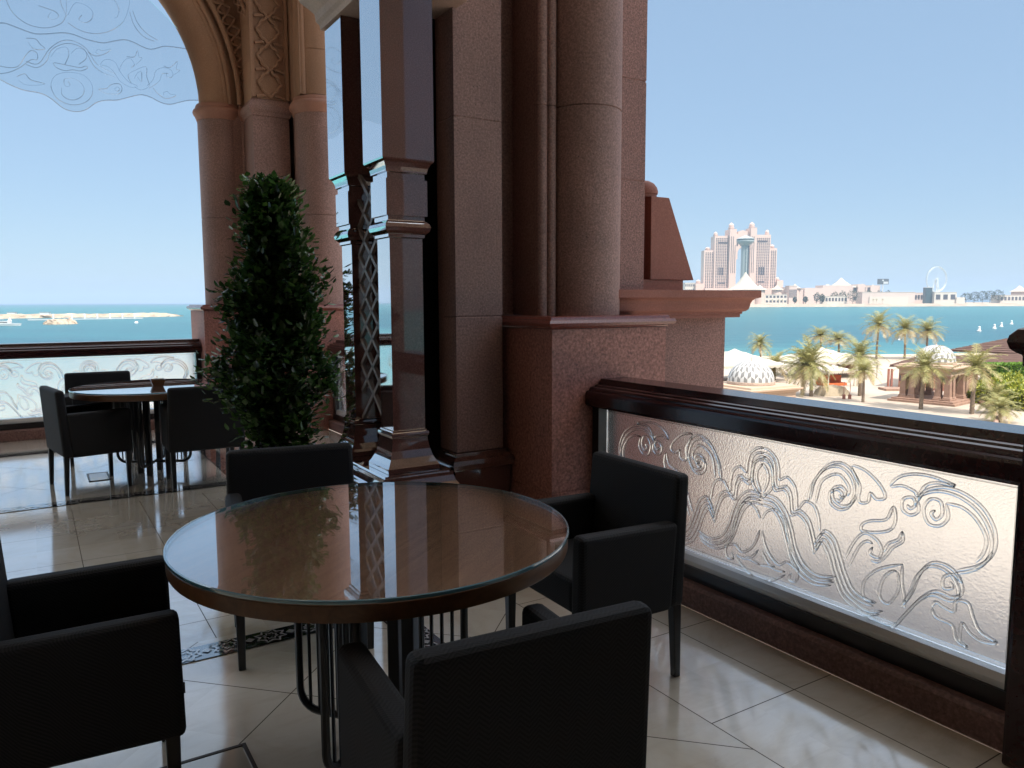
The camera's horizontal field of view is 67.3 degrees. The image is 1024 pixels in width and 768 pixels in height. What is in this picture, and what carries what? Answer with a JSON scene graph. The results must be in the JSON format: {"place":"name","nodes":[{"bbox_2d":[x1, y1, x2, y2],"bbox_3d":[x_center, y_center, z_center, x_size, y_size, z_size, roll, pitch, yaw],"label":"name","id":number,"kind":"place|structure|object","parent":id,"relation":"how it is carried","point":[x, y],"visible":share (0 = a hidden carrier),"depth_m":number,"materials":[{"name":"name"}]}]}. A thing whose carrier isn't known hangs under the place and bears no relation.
{"place":"outdoors","nodes":[
{"label":"outdoors","id":0,"kind":"place"},
{"bbox_2d":[0,429,1008,767],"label":"floor","id":1,"kind":"structure","parent":0,"point":[728,697],"depth_m":2.96,"materials":[{"name":"beige tile"}]},
{"bbox_2d":[39,385,132,495],"bbox_3d":[-3.374,0.412,6.101,0.518,0.800,0.574,-6,8,-42],"label":"armchair","id":2,"kind":"object","parent":1,"relation":"on","point":[84,430],"visible":0.99,"depth_m":5.90,"materials":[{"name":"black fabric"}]},
{"bbox_2d":[0,539,185,767],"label":"armchair","id":3,"kind":"object","parent":1,"relation":"on","point":[90,661],"visible":0.98,"depth_m":1.99,"materials":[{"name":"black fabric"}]},
{"bbox_2d":[87,471,110,481],"bbox_3d":[-3.463,0.775,6.437,0.160,0.005,0.330,-4,7,-32],"label":"floor hatch","id":4,"kind":"object","parent":1,"relation":"on","point":[99,476],"visible":1,"depth_m":6.43,"materials":[{"name":"silver metal"}]},
{"bbox_2d":[64,370,136,466],"bbox_3d":[-3.815,0.303,7.134,0.574,0.800,0.518,-4,7,-30],"label":"armchair","id":5,"kind":"object","parent":1,"relation":"on","point":[71,380],"visible":0.25,"depth_m":7.20,"materials":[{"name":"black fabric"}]},
{"bbox_2d":[0,338,201,441],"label":"glass balustrade","id":6,"kind":"object","parent":1,"relation":"on","point":[27,370],"visible":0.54,"depth_m":8.37,"materials":[{"name":"glass"}]},
{"bbox_2d":[0,441,225,512],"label":"floor inlay","id":7,"kind":"object","parent":1,"relation":"on","point":[216,458],"visible":0.55,"depth_m":5.92,"materials":[{"name":"black stone"}]},
{"bbox_2d":[68,379,214,475],"bbox_3d":[-3.059,0.387,6.548,1.212,0.752,1.212,-1,6,-5],"label":"round table","id":8,"kind":"object","parent":1,"relation":"on","point":[141,394],"visible":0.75,"depth_m":6.40,"materials":[{"name":"brown glass"}]},
{"bbox_2d":[150,377,165,385],"bbox_3d":[-3.002,-0.022,6.511,0.115,0.071,0.115,-4,7,-30],"label":"sachet basket","id":9,"kind":"object","parent":8,"relation":"on","point":[158,382],"visible":1,"depth_m":6.48,"materials":[{"name":"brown wood"}]},
{"bbox_2d":[160,386,244,489],"bbox_3d":[-2.513,0.392,6.255,0.574,0.800,0.518,-4,7,-30],"label":"armchair","id":10,"kind":"object","parent":1,"relation":"on","point":[191,420],"visible":0.73,"depth_m":6.00,"materials":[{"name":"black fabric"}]},
{"bbox_2d":[161,742,257,767],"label":"floor hatch","id":11,"kind":"object","parent":1,"relation":"on","point":[233,757],"visible":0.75,"depth_m":2.44,"materials":[{"name":"brown metal"}]},
{"bbox_2d":[183,369,260,455],"bbox_3d":[-2.799,0.270,7.406,0.574,0.800,0.518,2,7,20],"label":"armchair","id":12,"kind":"object","parent":1,"relation":"on","point":[227,449],"depth_m":7.31,"materials":[{"name":"black fabric"}]},
{"bbox_2d":[186,0,343,429],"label":"stone pier","id":13,"kind":"structure","parent":1,"relation":"on","point":[277,121],"depth_m":8.66,"materials":[{"name":"red stone"}]},
{"bbox_2d":[158,0,245,105],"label":"stone arch","id":14,"kind":"structure","parent":13,"relation":"on","point":[209,31],"depth_m":8.67,"materials":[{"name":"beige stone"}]},
{"bbox_2d":[0,0,198,111],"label":"glass valance","id":15,"kind":"object","parent":14,"relation":"hanging from","point":[85,59],"visible":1,"depth_m":8.18,"materials":[{"name":"white"}]},
{"bbox_2d":[190,170,345,448],"bbox_3d":[-1.745,-0.325,5.478,1.116,2.386,1.022,0,6,0],"label":"potted tree","id":16,"kind":"object","parent":1,"relation":"on","point":[273,300],"visible":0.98,"depth_m":5.31,"materials":[{"name":"green plant"}]},
{"bbox_2d":[225,442,373,670],"bbox_3d":[-0.918,0.703,3.311,0.574,0.800,0.518,-3,7,-21],"label":"armchair","id":17,"kind":"object","parent":1,"relation":"on","point":[255,473],"visible":0.24,"depth_m":3.43,"materials":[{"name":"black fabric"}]},
{"bbox_2d":[181,621,444,663],"bbox_3d":[-1.579,1.431,0.253,5.418,0.004,4.848,-4,7,-32],"label":"floor inlay","id":18,"kind":"object","parent":1,"relation":"on","point":[260,638],"visible":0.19,"depth_m":3.29,"materials":[{"name":"black stone"}]},
{"bbox_2d":[327,340,345,433],"bbox_3d":[-0.963,0.168,7.261,0.340,1.020,3.745,-4,7,-32],"label":"glass balustrade","id":19,"kind":"object","parent":1,"relation":"on","point":[336,422],"visible":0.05,"depth_m":8.65,"materials":[{"name":"glass"}]},
{"bbox_2d":[163,481,568,767],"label":"round table","id":20,"kind":"object","parent":1,"relation":"on","point":[352,560],"visible":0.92,"depth_m":2.23,"materials":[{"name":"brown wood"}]},
{"bbox_2d":[299,0,675,498],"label":"stone pier","id":21,"kind":"structure","parent":1,"relation":"on","point":[486,161],"depth_m":4.33,"materials":[{"name":"red stone"}]},
{"bbox_2d":[338,600,651,767],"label":"armchair","id":22,"kind":"object","parent":1,"relation":"on","point":[542,686],"visible":1,"depth_m":1.56,"materials":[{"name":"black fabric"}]},
{"bbox_2d":[505,451,687,676],"bbox_3d":[0.316,0.726,3.054,0.518,0.800,0.574,-4,7,-30],"label":"armchair","id":23,"kind":"object","parent":1,"relation":"on","point":[625,517],"visible":0.67,"depth_m":2.90,"materials":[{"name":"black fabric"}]},
{"bbox_2d":[619,290,760,388],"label":"parapet wall","id":24,"kind":"structure","parent":1,"relation":"on","point":[695,342],"depth_m":5.21,"materials":[{"name":"stone"}]},
{"bbox_2d":[643,180,692,289],"bbox_3d":[0.931,-1.012,5.306,0.490,0.726,0.419,-4,7,-32],"label":"obelisk finial","id":25,"kind":"object","parent":24,"relation":"on","point":[666,265],"visible":0.4,"depth_m":5.11,"materials":[{"name":"red stone"}]},
{"bbox_2d":[585,377,1023,751],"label":"glass balustrade","id":26,"kind":"object","parent":1,"relation":"on","point":[872,549],"visible":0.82,"depth_m":2.98,"materials":[{"name":"glass"}]},
{"bbox_2d":[682,605,1001,752],"bbox_3d":[2.702,1.469,2.708,1.440,0.380,5.440,-4,7,-32],"label":"stone ledge","id":27,"kind":"object","parent":1,"relation":"on","point":[855,685],"depth_m":3.28,"materials":[{"name":"brown stone"}]},
{"bbox_2d":[1002,327,1023,767],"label":"newel post","id":28,"kind":"object","parent":1,"relation":"on","point":[1013,748],"visible":1,"depth_m":2.35,"materials":[{"name":"brown wood"}]},
{"bbox_2d":[0,300,1023,355],"bbox_3d":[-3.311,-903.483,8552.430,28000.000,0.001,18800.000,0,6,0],"label":"sea","id":29,"kind":"structure","parent":0,"point":[784,328],"depth_m":532.15,"materials":[{"name":"liquid"}]},
{"bbox_2d":[0,317,21,325],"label":"ferry boat","id":30,"kind":"object","parent":29,"relation":"on","point":[6,323],"visible":0.98,"depth_m":563.26,"materials":[{"name":"white paint"}]},
{"bbox_2d":[43,318,77,324],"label":"rock islet","id":31,"kind":"object","parent":29,"relation":"in","point":[60,321],"visible":0.9,"depth_m":598.25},
{"bbox_2d":[27,318,142,319],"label":"floating pontoon","id":32,"kind":"object","parent":29,"relation":"on","point":[89,318],"visible":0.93,"depth_m":773.87,"materials":[{"name":"metal"}]},
{"bbox_2d":[0,313,180,318],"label":"breakwater","id":33,"kind":"object","parent":29,"relation":"in","point":[11,316],"visible":0.84,"depth_m":871.64,"materials":[{"name":"beige stone"}]},
{"bbox_2d":[40,312,50,314],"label":"white hut","id":34,"kind":"object","parent":33,"relation":"on","point":[45,313],"visible":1,"depth_m":848.91,"materials":[{"name":"paint"}]},
{"bbox_2d":[0,0,1023,303],"label":"sky","id":35,"kind":"structure","parent":0,"point":[870,140],"materials":[{"name":"blue"}]},
{"bbox_2d":[329,356,1023,434],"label":"plaza","id":36,"kind":"structure","parent":0,"point":[875,396],"depth_m":105.73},
{"bbox_2d":[724,349,790,380],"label":"marquee tent","id":37,"kind":"object","parent":36,"relation":"on","point":[733,358],"visible":0.33,"depth_m":126.03,"materials":[{"name":"white fabric"}]},
{"bbox_2d":[745,332,771,356],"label":"palm tree","id":38,"kind":"object","parent":36,"relation":"on","point":[760,341],"visible":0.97,"depth_m":158.35,"materials":[{"name":"green plant"}]},
{"bbox_2d":[723,357,803,397],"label":"domed pavilion","id":39,"kind":"structure","parent":36,"relation":"on","point":[751,375],"depth_m":80.47,"materials":[{"name":"white stone"}]},
{"bbox_2d":[760,348,789,380],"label":"palm tree","id":40,"kind":"object","parent":36,"relation":"on","point":[776,359],"visible":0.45,"depth_m":129.70,"materials":[{"name":"green plant"}]},
{"bbox_2d":[779,343,833,394],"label":"palm tree","id":41,"kind":"object","parent":36,"relation":"on","point":[799,375],"visible":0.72,"depth_m":108.36,"materials":[{"name":"green plant"}]},
{"bbox_2d":[785,334,835,396],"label":"palm tree","id":42,"kind":"object","parent":36,"relation":"on","point":[808,358],"visible":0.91,"depth_m":107.38,"materials":[{"name":"green plant"}]},
{"bbox_2d":[802,325,834,346],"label":"palm tree","id":43,"kind":"object","parent":36,"relation":"on","point":[820,333],"visible":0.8,"depth_m":186.78,"materials":[{"name":"green plant"}]},
{"bbox_2d":[767,347,878,377],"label":"marquee tent","id":44,"kind":"object","parent":36,"relation":"on","point":[832,356],"visible":0.27,"depth_m":133.75,"materials":[{"name":"white fabric"}]},
{"bbox_2d":[813,385,849,396],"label":"covered furniture","id":45,"kind":"object","parent":36,"relation":"on","point":[835,390],"visible":0.89,"depth_m":108.68,"materials":[{"name":"beige fabric"}]},
{"bbox_2d":[809,365,855,385],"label":"beach cabana","id":46,"kind":"object","parent":36,"relation":"on","point":[832,380],"visible":0.65,"depth_m":121.34,"materials":[{"name":"white fabric"}]},
{"bbox_2d":[821,330,854,351],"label":"palm tree","id":47,"kind":"object","parent":36,"relation":"on","point":[838,337],"visible":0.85,"depth_m":180.56,"materials":[{"name":"green plant"}]},
{"bbox_2d":[842,382,850,398],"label":"iron lantern","id":48,"kind":"object","parent":36,"relation":"on","point":[844,396],"visible":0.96,"depth_m":104.88,"materials":[{"name":"metal"}]},
{"bbox_2d":[828,353,870,374],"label":"marquee tent","id":49,"kind":"object","parent":36,"relation":"on","point":[847,366],"visible":0.04,"depth_m":142.31,"materials":[{"name":"white fabric"}]},
{"bbox_2d":[833,334,888,395],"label":"palm tree","id":50,"kind":"object","parent":36,"relation":"on","point":[860,349],"visible":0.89,"depth_m":107.98,"materials":[{"name":"green plant"}]},
{"bbox_2d":[845,356,880,401],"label":"palm tree","id":51,"kind":"object","parent":36,"relation":"on","point":[864,370],"visible":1,"depth_m":101.06,"materials":[{"name":"green plant"}]},
{"bbox_2d":[857,308,898,358],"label":"palm tree","id":52,"kind":"object","parent":36,"relation":"on","point":[878,320],"visible":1,"depth_m":174.30,"materials":[{"name":"green plant"}]},
{"bbox_2d":[885,313,925,358],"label":"palm tree","id":53,"kind":"object","parent":36,"relation":"on","point":[905,326],"visible":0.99,"depth_m":173.94,"materials":[{"name":"green plant"}]},
{"bbox_2d":[892,343,957,408],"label":"palm tree","id":54,"kind":"object","parent":36,"relation":"on","point":[925,368],"visible":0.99,"depth_m":93.64,"materials":[{"name":"green plant"}]},
{"bbox_2d":[887,342,970,406],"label":"domed pavilion","id":55,"kind":"structure","parent":36,"relation":"on","point":[952,396],"depth_m":100.73,"materials":[{"name":"beige stone"}]},
{"bbox_2d":[909,316,948,345],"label":"palm tree","id":56,"kind":"object","parent":36,"relation":"on","point":[928,328],"visible":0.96,"depth_m":173.86,"materials":[{"name":"green plant"}]},
{"bbox_2d":[947,343,1007,413],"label":"palm tree","id":57,"kind":"object","parent":36,"relation":"on","point":[975,367],"visible":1,"depth_m":90.14,"materials":[{"name":"green plant"}]},
{"bbox_2d":[967,377,994,401],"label":"leafy shrub","id":58,"kind":"object","parent":36,"relation":"on","point":[977,391],"visible":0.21,"depth_m":100.97,"materials":[{"name":"green plant"}]},
{"bbox_2d":[976,398,998,422],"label":"planter kerb","id":59,"kind":"structure","parent":36,"relation":"on","point":[996,419],"depth_m":87.00,"materials":[{"name":"beige stone"}]},
{"bbox_2d":[975,376,1020,403],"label":"leafy shrub","id":60,"kind":"object","parent":36,"relation":"on","point":[998,381],"visible":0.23,"depth_m":99.63,"materials":[{"name":"green plant"}]},
{"bbox_2d":[973,392,1023,423],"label":"palm tree","id":61,"kind":"object","parent":36,"relation":"on","point":[1000,410],"visible":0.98,"depth_m":84.10,"materials":[{"name":"green plant"}]},
{"bbox_2d":[976,381,1021,413],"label":"palm tree","id":62,"kind":"object","parent":36,"relation":"on","point":[997,389],"visible":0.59,"depth_m":90.64,"materials":[{"name":"green plant"}]},
{"bbox_2d":[980,362,1023,378],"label":"clipped hedge","id":63,"kind":"object","parent":36,"relation":"on","point":[1016,366],"visible":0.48,"depth_m":113.14,"materials":[{"name":"green plant"}]},
{"bbox_2d":[993,370,1023,380],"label":"leafy shrub","id":64,"kind":"object","parent":36,"relation":"on","point":[1010,374],"visible":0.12,"depth_m":109.03,"materials":[{"name":"green plant"}]},
{"bbox_2d":[997,374,1023,405],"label":"leafy shrub","id":65,"kind":"object","parent":36,"relation":"on","point":[1015,381],"visible":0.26,"depth_m":97.55,"materials":[{"name":"green plant"}]},
{"bbox_2d":[1002,379,1023,409],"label":"leafy shrub","id":66,"kind":"object","parent":36,"relation":"on","point":[1020,388],"visible":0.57,"depth_m":94.14,"materials":[{"name":"green plant"}]},
{"bbox_2d":[683,283,694,289],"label":"white block","id":67,"kind":"structure","parent":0,"point":[688,286],"depth_m":2143.70,"materials":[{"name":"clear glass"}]},
{"bbox_2d":[762,353,977,356],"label":"beach","id":68,"kind":"structure","parent":0,"point":[897,354],"depth_m":216.28,"materials":[{"name":"beige sand"}]},
{"bbox_2d":[750,302,1023,306],"bbox_3d":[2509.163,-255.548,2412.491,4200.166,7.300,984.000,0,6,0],"label":"shore","id":69,"kind":"structure","parent":0,"point":[893,305],"depth_m":1943.15,"materials":[{"name":"beige sand"}]},
{"bbox_2d":[695,222,782,293],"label":"twin tower hotel","id":70,"kind":"structure","parent":69,"relation":"on","point":[718,264],"depth_m":2128.09,"materials":[{"name":"beige concrete"}]},
{"bbox_2d":[728,272,757,303],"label":"tent roof","id":71,"kind":"structure","parent":69,"relation":"on","point":[745,282],"depth_m":1987.08,"materials":[{"name":"white fabric"}]},
{"bbox_2d":[736,235,753,278],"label":"observation tower","id":72,"kind":"structure","parent":69,"relation":"on","point":[745,242],"depth_m":1996.72,"materials":[{"name":"white concrete"}]},
{"bbox_2d":[744,246,748,273],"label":"window","id":73,"kind":"structure","parent":72,"relation":"in","point":[747,257],"depth_m":1997.33,"materials":[{"name":"blue glass"}]},
{"bbox_2d":[755,285,766,303],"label":"tent roof","id":74,"kind":"structure","parent":69,"relation":"on","point":[761,300],"depth_m":1976.06,"materials":[{"name":"white fabric"}]},
{"bbox_2d":[754,294,787,303],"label":"white office","id":75,"kind":"structure","parent":69,"relation":"on","point":[773,297],"depth_m":1983.05,"materials":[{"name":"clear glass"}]},
{"bbox_2d":[770,285,783,293],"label":"tent roof","id":76,"kind":"structure","parent":69,"relation":"on","point":[776,289],"depth_m":1986.33,"materials":[{"name":"white fabric"}]},
{"bbox_2d":[785,286,796,303],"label":"drum hall","id":77,"kind":"structure","parent":69,"relation":"on","point":[791,291],"depth_m":2036.89,"materials":[{"name":"beige concrete"}]},
{"bbox_2d":[793,284,799,303],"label":"tent roof","id":78,"kind":"structure","parent":69,"relation":"on","point":[797,293],"depth_m":2058.66,"materials":[{"name":"white fabric"}]},
{"bbox_2d":[813,292,819,303],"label":"quay tree","id":79,"kind":"object","parent":69,"relation":"on","point":[815,299],"visible":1,"depth_m":1972.69,"materials":[{"name":"green plant"}]},
{"bbox_2d":[781,285,852,303],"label":"shopping mall","id":80,"kind":"structure","parent":69,"relation":"on","point":[825,290],"depth_m":2061.97},
{"bbox_2d":[833,278,853,286],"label":"tent roof","id":81,"kind":"structure","parent":80,"relation":"on","point":[840,281],"depth_m":2092.63,"materials":[{"name":"white fabric"}]},
{"bbox_2d":[819,294,824,301],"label":"quay tree","id":82,"kind":"object","parent":69,"relation":"on","point":[820,298],"visible":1,"depth_m":1970.94,"materials":[{"name":"green plant"}]},
{"bbox_2d":[819,296,846,303],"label":"quay store","id":83,"kind":"structure","parent":69,"relation":"on","point":[835,300],"depth_m":1978.41,"materials":[{"name":"beige concrete"}]},
{"bbox_2d":[846,290,859,303],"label":"quay tree","id":84,"kind":"object","parent":69,"relation":"on","point":[852,298],"visible":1,"depth_m":1971.03,"materials":[{"name":"green plant"}]},
{"bbox_2d":[852,284,880,303],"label":"mall wing","id":85,"kind":"structure","parent":69,"relation":"on","point":[864,288],"depth_m":2091.46,"materials":[{"name":"beige concrete"}]},
{"bbox_2d":[877,279,888,291],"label":"billboard","id":86,"kind":"object","parent":69,"relation":"on","point":[882,281],"visible":0.84,"depth_m":2022.27,"materials":[{"name":"metal"}]},
{"bbox_2d":[857,292,914,303],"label":"quay shed","id":87,"kind":"structure","parent":69,"relation":"on","point":[862,297],"depth_m":1977.39,"materials":[{"name":"beige concrete"}]},
{"bbox_2d":[869,297,907,303],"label":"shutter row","id":88,"kind":"object","parent":87,"relation":"attached to","point":[895,300],"visible":1,"depth_m":1976.25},
{"bbox_2d":[915,292,922,302],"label":"grey terminal","id":89,"kind":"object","parent":69,"relation":"on","point":[918,297],"visible":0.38,"depth_m":2047.23,"materials":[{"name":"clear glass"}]},
{"bbox_2d":[922,287,932,302],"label":"dark kiosk","id":90,"kind":"object","parent":69,"relation":"on","point":[927,294],"visible":0.97,"depth_m":1988.17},
{"bbox_2d":[926,266,946,291],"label":"fairground ride","id":91,"kind":"object","parent":69,"relation":"on","point":[938,284],"visible":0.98,"depth_m":1991.87,"materials":[{"name":"white paint"}]},
{"bbox_2d":[932,292,964,302],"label":"wheel station","id":92,"kind":"object","parent":69,"relation":"on","point":[944,297],"visible":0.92,"depth_m":1977.66,"materials":[{"name":"white concrete"}]},
{"bbox_2d":[960,292,971,302],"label":"quay tree","id":93,"kind":"object","parent":69,"relation":"on","point":[967,293],"visible":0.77,"depth_m":2034.10,"materials":[{"name":"green plant"}]},
{"bbox_2d":[969,292,979,301],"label":"quay tree","id":94,"kind":"object","parent":69,"relation":"on","point":[976,297],"visible":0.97,"depth_m":2045.38,"materials":[{"name":"green plant"}]},
{"bbox_2d":[978,291,987,301],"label":"quay tree","id":95,"kind":"object","parent":69,"relation":"on","point":[983,292],"visible":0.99,"depth_m":2045.73,"materials":[{"name":"green plant"}]},
{"bbox_2d":[985,291,995,302],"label":"quay tree","id":96,"kind":"object","parent":69,"relation":"on","point":[993,295],"visible":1,"depth_m":2044.44,"materials":[{"name":"green plant"}]},
{"bbox_2d":[992,289,1004,299],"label":"quay tree","id":97,"kind":"object","parent":69,"relation":"on","point":[998,295],"visible":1,"depth_m":2044.87,"materials":[{"name":"green plant"}]},
{"bbox_2d":[991,295,1023,302],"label":"marina sheds","id":98,"kind":"object","parent":69,"relation":"on","point":[1013,299],"visible":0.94,"depth_m":2048.46,"materials":[{"name":"white concrete"}]},
{"bbox_2d":[1009,285,1023,294],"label":"tent roof","id":99,"kind":"structure","parent":98,"relation":"on","point":[1019,290],"depth_m":2125.33,"materials":[{"name":"white fabric"}]},
{"bbox_2d":[878,338,1022,390],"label":"beach house","id":100,"kind":"structure","parent":0,"point":[1012,356],"depth_m":128.59,"materials":[{"name":"ceramic"}]}
]}

